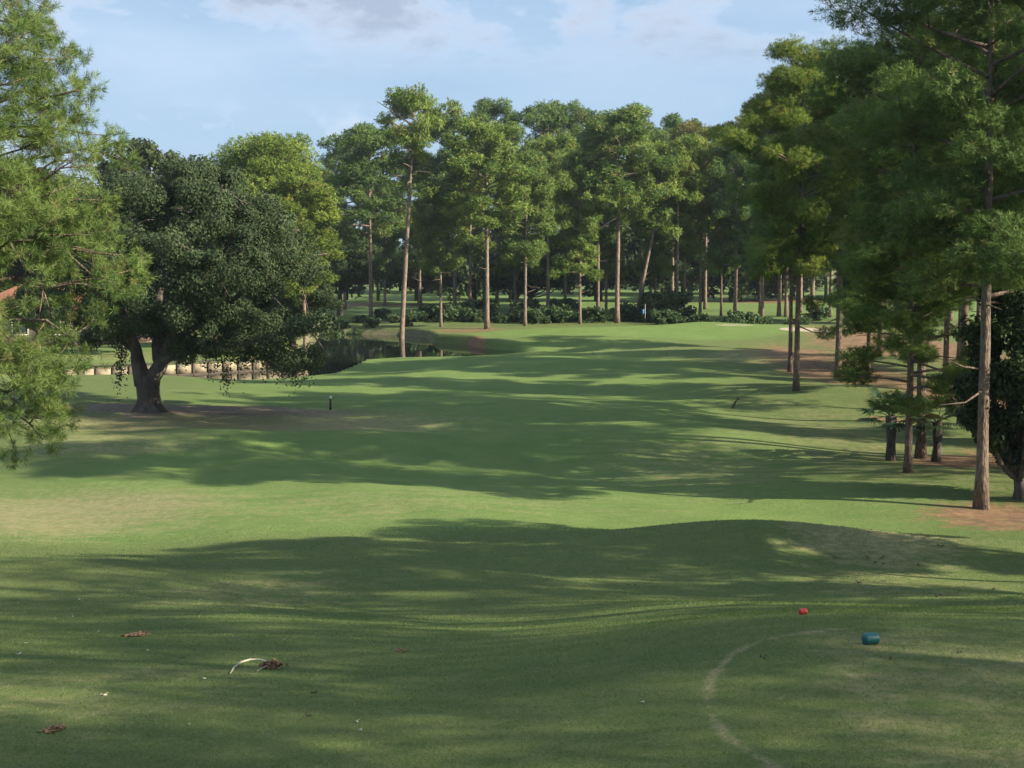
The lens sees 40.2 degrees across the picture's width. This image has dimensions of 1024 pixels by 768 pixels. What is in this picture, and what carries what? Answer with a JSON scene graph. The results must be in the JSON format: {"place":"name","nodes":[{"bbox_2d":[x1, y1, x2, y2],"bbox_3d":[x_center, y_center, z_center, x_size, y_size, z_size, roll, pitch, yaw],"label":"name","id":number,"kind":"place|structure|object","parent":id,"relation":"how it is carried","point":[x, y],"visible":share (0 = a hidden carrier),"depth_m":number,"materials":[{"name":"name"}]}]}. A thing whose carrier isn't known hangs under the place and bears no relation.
{"place":"outdoors","nodes":[
{"label":"outdoors","id":0,"kind":"place"},
{"bbox_2d":[183,334,520,379],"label":"water","id":1,"kind":"structure","parent":0,"point":[346,351],"depth_m":124.65,"materials":[{"name":"green liquid"}]},
{"bbox_2d":[0,0,953,243],"label":"sky","id":2,"kind":"structure","parent":0,"point":[188,77],"materials":[{"name":"blue"}]},
{"bbox_2d":[0,269,1023,767],"bbox_3d":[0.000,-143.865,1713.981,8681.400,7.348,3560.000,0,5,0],"label":"ground","id":3,"kind":"structure","parent":0,"point":[600,425],"depth_m":32.28,"materials":[{"name":"green plant"}]},
{"bbox_2d":[0,158,43,277],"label":"broadleaf tree","id":4,"kind":"object","parent":3,"relation":"on","point":[15,269],"visible":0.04,"depth_m":138.62,"materials":[{"name":"green plant"}]},
{"bbox_2d":[0,166,63,291],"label":"broadleaf tree","id":5,"kind":"object","parent":3,"relation":"on","point":[13,273],"visible":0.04,"depth_m":140.15,"materials":[{"name":"green plant"}]},
{"bbox_2d":[1,279,73,332],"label":"broadleaf tree","id":6,"kind":"object","parent":3,"relation":"on","point":[44,311],"visible":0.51,"depth_m":107.39,"materials":[{"name":"green plant"}]},
{"bbox_2d":[38,722,65,733],"bbox_3d":[-3.601,2.696,10.974,0.177,0.082,0.272,2,5,18],"label":"leaf clump","id":7,"kind":"object","parent":3,"relation":"on","point":[53,728],"visible":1,"depth_m":10.95,"materials":[{"name":"brown plant"}]},
{"bbox_2d":[0,0,157,471],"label":"pine tree","id":8,"kind":"object","parent":3,"relation":"on","point":[29,197],"visible":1,"depth_m":27.34,"materials":[{"name":"green plant"}]},
{"bbox_2d":[0,283,164,343],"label":"house","id":9,"kind":"structure","parent":3,"relation":"on","point":[12,292],"depth_m":124.09,"materials":[{"name":"brown paint"}]},
{"bbox_2d":[34,137,222,272],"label":"broadleaf tree","id":10,"kind":"object","parent":3,"relation":"on","point":[148,149],"visible":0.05,"depth_m":136.84,"materials":[{"name":"green plant"}]},
{"bbox_2d":[121,631,151,636],"bbox_3d":[-4.874,3.252,18.188,0.316,0.137,0.524,1,5,10],"label":"leaf clump","id":11,"kind":"object","parent":3,"relation":"on","point":[138,634],"visible":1,"depth_m":18.07,"materials":[{"name":"brown plant"}]},
{"bbox_2d":[24,158,339,412],"bbox_3d":[-15.734,-4.568,66.083,15.649,12.231,14.008,0,5,0],"label":"oak tree","id":12,"kind":"object","parent":3,"relation":"on","point":[169,323],"visible":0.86,"depth_m":63.22,"materials":[{"name":"green plant"}]},
{"bbox_2d":[148,149,219,186],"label":"broadleaf tree","id":13,"kind":"object","parent":3,"relation":"on","point":[173,155],"visible":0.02,"depth_m":142.02,"materials":[{"name":"green plant"}]},
{"bbox_2d":[62,353,307,375],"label":"bulkhead","id":14,"kind":"object","parent":3,"relation":"on","point":[194,369],"visible":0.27,"depth_m":97.63,"materials":[{"name":"beige wood"}]},
{"bbox_2d":[229,658,288,673],"bbox_3d":[-2.539,2.868,14.207,0.560,0.163,1.010,0,5,0],"label":"fallen branch","id":15,"kind":"object","parent":3,"relation":"on","point":[271,664],"visible":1,"depth_m":14.19,"materials":[{"name":"brown wood"}]},
{"bbox_2d":[192,130,339,323],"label":"tree","id":16,"kind":"object","parent":3,"relation":"on","point":[263,159],"visible":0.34,"depth_m":124.26,"materials":[{"name":"green plant"}]},
{"bbox_2d":[234,264,344,348],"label":"broadleaf tree","id":17,"kind":"object","parent":3,"relation":"on","point":[333,303],"visible":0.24,"depth_m":122.51,"materials":[{"name":"green plant"}]},
{"bbox_2d":[268,174,346,349],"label":"tree","id":18,"kind":"object","parent":3,"relation":"on","point":[313,194],"visible":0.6,"depth_m":118.33,"materials":[{"name":"green plant"}]},
{"bbox_2d":[306,163,351,248],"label":"pine tree","id":19,"kind":"object","parent":3,"relation":"on","point":[325,178],"visible":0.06,"depth_m":187.66,"materials":[{"name":"green plant"}]},
{"bbox_2d":[327,315,349,328],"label":"shrub","id":20,"kind":"object","parent":3,"relation":"on","point":[346,324],"visible":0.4,"depth_m":153.21,"materials":[{"name":"green plant"}]},
{"bbox_2d":[310,135,378,308],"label":"pine tree","id":21,"kind":"object","parent":3,"relation":"on","point":[330,161],"visible":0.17,"depth_m":202.47,"materials":[{"name":"green plant"}]},
{"bbox_2d":[309,237,387,315],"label":"broadleaf tree","id":22,"kind":"object","parent":3,"relation":"on","point":[351,269],"visible":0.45,"depth_m":174.28,"materials":[{"name":"green plant"}]},
{"bbox_2d":[362,317,381,327],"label":"shrub","id":23,"kind":"object","parent":3,"relation":"on","point":[373,322],"visible":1,"depth_m":153.06,"materials":[{"name":"green plant"}]},
{"bbox_2d":[320,121,424,318],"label":"pine tree","id":24,"kind":"object","parent":3,"relation":"on","point":[362,174],"visible":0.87,"depth_m":162.94,"materials":[{"name":"green plant"}]},
{"bbox_2d":[374,307,391,319],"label":"shrub","id":25,"kind":"object","parent":3,"relation":"on","point":[382,313],"visible":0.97,"depth_m":168.50,"materials":[{"name":"green plant"}]},
{"bbox_2d":[359,179,411,305],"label":"pine tree","id":26,"kind":"object","parent":3,"relation":"on","point":[387,252],"visible":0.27,"depth_m":213.51,"materials":[{"name":"green plant"}]},
{"bbox_2d":[384,151,445,309],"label":"pine tree","id":27,"kind":"object","parent":3,"relation":"on","point":[413,263],"visible":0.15,"depth_m":197.60,"materials":[{"name":"green plant"}]},
{"bbox_2d":[405,310,429,321],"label":"shrub","id":28,"kind":"object","parent":3,"relation":"on","point":[414,316],"visible":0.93,"depth_m":160.64,"materials":[{"name":"green plant"}]},
{"bbox_2d":[373,82,463,338],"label":"pine tree","id":29,"kind":"object","parent":3,"relation":"on","point":[417,134],"visible":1,"depth_m":142.31,"materials":[{"name":"green plant"}]},
{"bbox_2d":[381,240,466,304],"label":"broadleaf tree","id":30,"kind":"object","parent":3,"relation":"on","point":[412,282],"visible":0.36,"depth_m":220.83,"materials":[{"name":"green plant"}]},
{"bbox_2d":[418,304,435,320],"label":"shrub","id":31,"kind":"object","parent":3,"relation":"on","point":[426,309],"visible":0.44,"depth_m":162.94,"materials":[{"name":"green plant"}]},
{"bbox_2d":[406,177,467,326],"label":"pine tree","id":32,"kind":"object","parent":3,"relation":"on","point":[426,229],"visible":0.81,"depth_m":148.60,"materials":[{"name":"green plant"}]},
{"bbox_2d":[431,303,465,321],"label":"shrub","id":33,"kind":"object","parent":3,"relation":"on","point":[436,310],"visible":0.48,"depth_m":159.94,"materials":[{"name":"green plant"}]},
{"bbox_2d":[406,109,491,305],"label":"pine tree","id":34,"kind":"object","parent":3,"relation":"on","point":[444,154],"visible":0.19,"depth_m":191.92,"materials":[{"name":"green plant"}]},
{"bbox_2d":[442,299,484,322],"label":"shrub","id":35,"kind":"object","parent":3,"relation":"on","point":[473,313],"visible":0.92,"depth_m":159.39,"materials":[{"name":"green plant"}]},
{"bbox_2d":[442,151,502,299],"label":"pine tree","id":36,"kind":"object","parent":3,"relation":"on","point":[475,239],"visible":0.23,"depth_m":180.78,"materials":[{"name":"green plant"}]},
{"bbox_2d":[0,203,959,301],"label":"wood","id":37,"kind":"object","parent":3,"relation":"on","point":[631,247],"visible":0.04,"depth_m":238.39,"materials":[{"name":"green plant"}]},
{"bbox_2d":[471,297,500,320],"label":"shrub","id":38,"kind":"object","parent":3,"relation":"on","point":[492,305],"visible":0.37,"depth_m":162.50,"materials":[{"name":"green plant"}]},
{"bbox_2d":[436,116,542,328],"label":"pine tree","id":39,"kind":"object","parent":3,"relation":"on","point":[493,154],"visible":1,"depth_m":142.72,"materials":[{"name":"green plant"}]},
{"bbox_2d":[490,314,508,323],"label":"shrub","id":40,"kind":"object","parent":3,"relation":"on","point":[499,319],"visible":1,"depth_m":157.93,"materials":[{"name":"green plant"}]},
{"bbox_2d":[472,96,527,308],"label":"pine tree","id":41,"kind":"object","parent":3,"relation":"on","point":[496,109],"visible":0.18,"depth_m":206.56,"materials":[{"name":"green plant"}]},
{"bbox_2d":[504,308,522,321],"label":"shrub","id":42,"kind":"object","parent":3,"relation":"on","point":[513,315],"visible":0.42,"depth_m":161.59,"materials":[{"name":"green plant"}]},
{"bbox_2d":[483,165,545,304],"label":"pine tree","id":43,"kind":"object","parent":3,"relation":"on","point":[502,269],"visible":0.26,"depth_m":183.28,"materials":[{"name":"green plant"}]},
{"bbox_2d":[488,149,560,325],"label":"pine tree","id":44,"kind":"object","parent":3,"relation":"on","point":[529,248],"visible":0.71,"depth_m":147.90,"materials":[{"name":"green plant"}]},
{"bbox_2d":[474,241,577,299],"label":"broadleaf tree","id":45,"kind":"object","parent":3,"relation":"on","point":[536,283],"visible":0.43,"depth_m":200.89,"materials":[{"name":"green plant"}]},
{"bbox_2d":[517,307,543,323],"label":"shrub","id":46,"kind":"object","parent":3,"relation":"on","point":[535,315],"visible":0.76,"depth_m":157.25,"materials":[{"name":"green plant"}]},
{"bbox_2d":[509,297,559,312],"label":"shrub","id":47,"kind":"object","parent":3,"relation":"on","point":[533,303],"visible":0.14,"depth_m":170.62,"materials":[{"name":"green plant"}]},
{"bbox_2d":[506,98,583,299],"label":"pine tree","id":48,"kind":"object","parent":3,"relation":"on","point":[543,117],"visible":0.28,"depth_m":195.64,"materials":[{"name":"green plant"}]},
{"bbox_2d":[524,131,576,306],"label":"pine tree","id":49,"kind":"object","parent":3,"relation":"on","point":[552,153],"visible":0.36,"depth_m":169.39,"materials":[{"name":"green plant"}]},
{"bbox_2d":[537,306,568,323],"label":"shrub","id":50,"kind":"object","parent":3,"relation":"on","point":[553,315],"visible":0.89,"depth_m":160.05,"materials":[{"name":"green plant"}]},
{"bbox_2d":[536,138,587,299],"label":"pine tree","id":51,"kind":"object","parent":3,"relation":"on","point":[559,240],"visible":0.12,"depth_m":183.42,"materials":[{"name":"green plant"}]},
{"bbox_2d":[549,298,578,311],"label":"shrub","id":52,"kind":"object","parent":3,"relation":"on","point":[568,301],"visible":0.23,"depth_m":175.24,"materials":[{"name":"green plant"}]},
{"bbox_2d":[544,304,584,321],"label":"shrub","id":53,"kind":"object","parent":3,"relation":"on","point":[573,315],"visible":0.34,"depth_m":163.35,"materials":[{"name":"green plant"}]},
{"bbox_2d":[545,147,614,323],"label":"pine tree","id":54,"kind":"object","parent":3,"relation":"on","point":[572,209],"visible":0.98,"depth_m":156.03,"materials":[{"name":"green plant"}]},
{"bbox_2d":[581,305,607,322],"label":"shrub","id":55,"kind":"object","parent":3,"relation":"on","point":[594,313],"visible":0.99,"depth_m":160.01,"materials":[{"name":"green plant"}]},
{"bbox_2d":[565,118,633,307],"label":"pine tree","id":56,"kind":"object","parent":3,"relation":"on","point":[607,237],"visible":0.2,"depth_m":161.31,"materials":[{"name":"green plant"}]},
{"bbox_2d":[572,180,639,309],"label":"pine tree","id":57,"kind":"object","parent":3,"relation":"on","point":[608,266],"visible":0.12,"depth_m":178.79,"materials":[{"name":"green plant"}]},
{"bbox_2d":[562,101,651,306],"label":"pine tree","id":58,"kind":"object","parent":3,"relation":"on","point":[585,113],"visible":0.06,"depth_m":200.47,"materials":[{"name":"green plant"}]},
{"bbox_2d":[600,307,614,321],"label":"shrub","id":59,"kind":"object","parent":3,"relation":"on","point":[608,313],"visible":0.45,"depth_m":162.68,"materials":[{"name":"green plant"}]},
{"bbox_2d":[562,103,680,322],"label":"pine tree","id":60,"kind":"object","parent":3,"relation":"on","point":[636,137],"visible":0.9,"depth_m":155.71,"materials":[{"name":"green plant"}]},
{"bbox_2d":[609,301,646,320],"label":"shrub","id":61,"kind":"object","parent":3,"relation":"on","point":[628,312],"visible":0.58,"depth_m":164.08,"materials":[{"name":"green plant"}]},
{"bbox_2d":[610,127,673,289],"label":"pine tree","id":62,"kind":"object","parent":3,"relation":"on","point":[660,135],"visible":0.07,"depth_m":196.83,"materials":[{"name":"green plant"}]},
{"bbox_2d":[633,308,652,322],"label":"shrub","id":63,"kind":"object","parent":3,"relation":"on","point":[644,317],"visible":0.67,"depth_m":162.43,"materials":[{"name":"green plant"}]},
{"bbox_2d":[628,176,680,294],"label":"pine tree","id":64,"kind":"object","parent":3,"relation":"on","point":[663,267],"visible":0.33,"depth_m":188.15,"materials":[{"name":"green plant"}]},
{"bbox_2d":[627,144,688,312],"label":"pine tree","id":65,"kind":"object","parent":3,"relation":"on","point":[658,215],"visible":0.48,"depth_m":163.02,"materials":[{"name":"green plant"}]},
{"bbox_2d":[649,308,680,324],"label":"shrub","id":66,"kind":"object","parent":3,"relation":"on","point":[661,317],"visible":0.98,"depth_m":152.19,"materials":[{"name":"green plant"}]},
{"bbox_2d":[638,289,696,317],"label":"shrub","id":67,"kind":"object","parent":3,"relation":"on","point":[672,300],"visible":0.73,"depth_m":162.71,"materials":[{"name":"green plant"}]},
{"bbox_2d":[651,310,689,323],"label":"shrub","id":68,"kind":"object","parent":3,"relation":"on","point":[682,319],"visible":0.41,"depth_m":153.29,"materials":[{"name":"green plant"}]},
{"bbox_2d":[648,112,701,290],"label":"pine tree","id":69,"kind":"object","parent":3,"relation":"on","point":[671,121],"visible":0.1,"depth_m":209.28,"materials":[{"name":"green plant"}]},
{"bbox_2d":[651,132,710,291],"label":"pine tree","id":70,"kind":"object","parent":3,"relation":"on","point":[695,181],"visible":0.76,"depth_m":163.10,"materials":[{"name":"green plant"}]},
{"bbox_2d":[667,155,712,307],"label":"pine tree","id":71,"kind":"object","parent":3,"relation":"on","point":[688,244],"visible":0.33,"depth_m":167.09,"materials":[{"name":"green plant"}]},
{"bbox_2d":[657,237,733,301],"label":"tree","id":72,"kind":"object","parent":3,"relation":"on","point":[692,271],"visible":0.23,"depth_m":230.76,"materials":[{"name":"green plant"}]},
{"bbox_2d":[667,134,729,313],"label":"pine tree","id":73,"kind":"object","parent":3,"relation":"on","point":[707,206],"visible":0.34,"depth_m":166.75,"materials":[{"name":"green plant"}]},
{"bbox_2d":[689,313,709,321],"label":"shrub","id":74,"kind":"object","parent":3,"relation":"on","point":[700,317],"visible":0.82,"depth_m":151.42,"materials":[{"name":"green plant"}]},
{"bbox_2d":[666,114,743,308],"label":"pine tree","id":75,"kind":"object","parent":3,"relation":"on","point":[686,127],"visible":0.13,"depth_m":201.59,"materials":[{"name":"green plant"}]},
{"bbox_2d":[702,157,742,315],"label":"pine tree","id":76,"kind":"object","parent":3,"relation":"on","point":[727,269],"visible":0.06,"depth_m":183.15,"materials":[{"name":"green plant"}]},
{"bbox_2d":[705,120,745,309],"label":"pine tree","id":77,"kind":"object","parent":3,"relation":"on","point":[738,126],"visible":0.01,"depth_m":192.70,"materials":[{"name":"green plant"}]},
{"bbox_2d":[714,313,750,323],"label":"shrub","id":78,"kind":"object","parent":3,"relation":"on","point":[733,318],"visible":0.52,"depth_m":147.86,"materials":[{"name":"green plant"}]},
{"bbox_2d":[700,140,772,310],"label":"pine tree","id":79,"kind":"object","parent":3,"relation":"on","point":[733,243],"visible":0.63,"depth_m":163.58,"materials":[{"name":"green plant"}]},
{"bbox_2d":[727,310,756,323],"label":"shrub","id":80,"kind":"object","parent":3,"relation":"on","point":[749,315],"visible":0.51,"depth_m":148.65,"materials":[{"name":"green plant"}]},
{"bbox_2d":[725,115,790,316],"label":"pine tree","id":81,"kind":"object","parent":3,"relation":"on","point":[765,136],"visible":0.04,"depth_m":178.93,"materials":[{"name":"green plant"}]},
{"bbox_2d":[740,177,775,313],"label":"pine tree","id":82,"kind":"object","parent":3,"relation":"on","point":[759,277],"visible":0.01,"depth_m":185.48,"materials":[{"name":"green plant"}]},
{"bbox_2d":[738,86,781,315],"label":"pine tree","id":83,"kind":"object","parent":3,"relation":"on","point":[778,313],"visible":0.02,"depth_m":181.71,"materials":[{"name":"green plant"}]},
{"bbox_2d":[743,90,805,316],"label":"pine tree","id":84,"kind":"object","parent":3,"relation":"on","point":[786,300],"visible":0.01,"depth_m":180.15,"materials":[{"name":"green plant"}]},
{"bbox_2d":[720,106,847,371],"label":"pine tree","id":85,"kind":"object","parent":3,"relation":"on","point":[759,169],"visible":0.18,"depth_m":94.68,"materials":[{"name":"green plant"}]},
{"bbox_2d":[705,34,871,390],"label":"pine tree","id":86,"kind":"object","parent":3,"relation":"on","point":[791,78],"visible":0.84,"depth_m":74.43,"materials":[{"name":"green plant"}]},
{"bbox_2d":[783,315,810,324],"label":"shrub","id":87,"kind":"object","parent":3,"relation":"on","point":[804,320],"visible":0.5,"depth_m":153.84,"materials":[{"name":"green plant"}]},
{"bbox_2d":[767,91,828,312],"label":"pine tree","id":88,"kind":"object","parent":3,"relation":"on","point":[812,287],"depth_m":179.86,"materials":[{"name":"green plant"}]},
{"bbox_2d":[805,306,830,320],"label":"shrub","id":89,"kind":"object","parent":3,"relation":"on","point":[819,314],"visible":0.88,"depth_m":168.33,"materials":[{"name":"green plant"}]},
{"bbox_2d":[763,43,898,377],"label":"pine tree","id":90,"kind":"object","parent":3,"relation":"on","point":[840,210],"visible":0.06,"depth_m":88.44,"materials":[{"name":"green plant"}]},
{"bbox_2d":[819,193,843,316],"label":"pine tree","id":91,"kind":"object","parent":3,"relation":"on","point":[831,270],"visible":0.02,"depth_m":174.32,"materials":[{"name":"green plant"}]},
{"bbox_2d":[800,172,908,371],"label":"pine tree","id":92,"kind":"object","parent":3,"relation":"on","point":[807,303],"visible":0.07,"depth_m":94.83,"materials":[{"name":"green plant"}]},
{"bbox_2d":[861,632,879,644],"bbox_3d":[3.214,2.306,12.547,0.138,0.152,0.102,-1,5,-14],"label":"tee marker","id":93,"kind":"object","parent":3,"relation":"on","point":[871,638],"visible":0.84,"depth_m":12.51,"materials":[{"name":"paint"}]},
{"bbox_2d":[853,385,934,460],"bbox_3d":[14.268,1.570,52.390,3.039,2.963,3.164,0,5,0],"label":"palmetto","id":94,"kind":"object","parent":3,"relation":"on","point":[891,425],"visible":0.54,"depth_m":52.34,"materials":[{"name":"green plant"}]},
{"bbox_2d":[788,13,1023,458],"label":"pine tree","id":95,"kind":"object","parent":3,"relation":"on","point":[866,57],"visible":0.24,"depth_m":52.58,"materials":[{"name":"green plant"}]},
{"bbox_2d":[852,141,959,347],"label":"pine tree","id":96,"kind":"object","parent":3,"relation":"on","point":[896,302],"visible":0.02,"depth_m":105.27,"materials":[{"name":"green plant"}]},
{"bbox_2d":[808,0,1023,509],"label":"pine tree","id":97,"kind":"object","parent":3,"relation":"on","point":[990,253],"visible":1,"depth_m":40.78,"materials":[{"name":"green plant"}]},
{"bbox_2d":[822,98,1021,472],"bbox_3d":[13.935,-3.215,47.718,6.881,13.027,8.627,1,5,10],"label":"pine tree","id":98,"kind":"object","parent":3,"relation":"on","point":[875,259],"visible":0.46,"depth_m":47.36,"materials":[{"name":"green plant"}]},
{"bbox_2d":[839,9,1013,423],"bbox_3d":[20.742,-7.377,63.611,11.005,19.212,11.584,0,5,-2],"label":"pine tree","id":99,"kind":"object","parent":3,"relation":"on","point":[963,310],"visible":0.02,"depth_m":64.21,"materials":[{"name":"green plant"}]},
{"bbox_2d":[900,395,967,461],"bbox_3d":[15.978,1.686,52.415,2.987,2.792,2.784,-1,5,-10],"label":"palmetto","id":100,"kind":"object","parent":3,"relation":"on","point":[937,426],"visible":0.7,"depth_m":52.31,"materials":[{"name":"green plant"}]},
{"bbox_2d":[893,36,1011,386],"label":"pine tree","id":101,"kind":"object","parent":3,"relation":"on","point":[947,324],"visible":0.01,"depth_m":74.94,"materials":[{"name":"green plant"}]},
{"bbox_2d":[884,2,1023,438],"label":"pine tree","id":102,"kind":"object","parent":3,"relation":"on","point":[978,33],"visible":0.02,"depth_m":57.25,"materials":[{"name":"green plant"}]},
{"bbox_2d":[911,0,1023,203],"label":"pine tree","id":103,"kind":"object","parent":3,"relation":"on","point":[1021,111],"visible":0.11,"depth_m":48.31,"materials":[{"name":"green plant"}]},
{"bbox_2d":[949,276,1023,499],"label":"evergreen tree","id":104,"kind":"object","parent":3,"relation":"on","point":[1006,380],"visible":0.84,"depth_m":42.52,"materials":[{"name":"green plant"}]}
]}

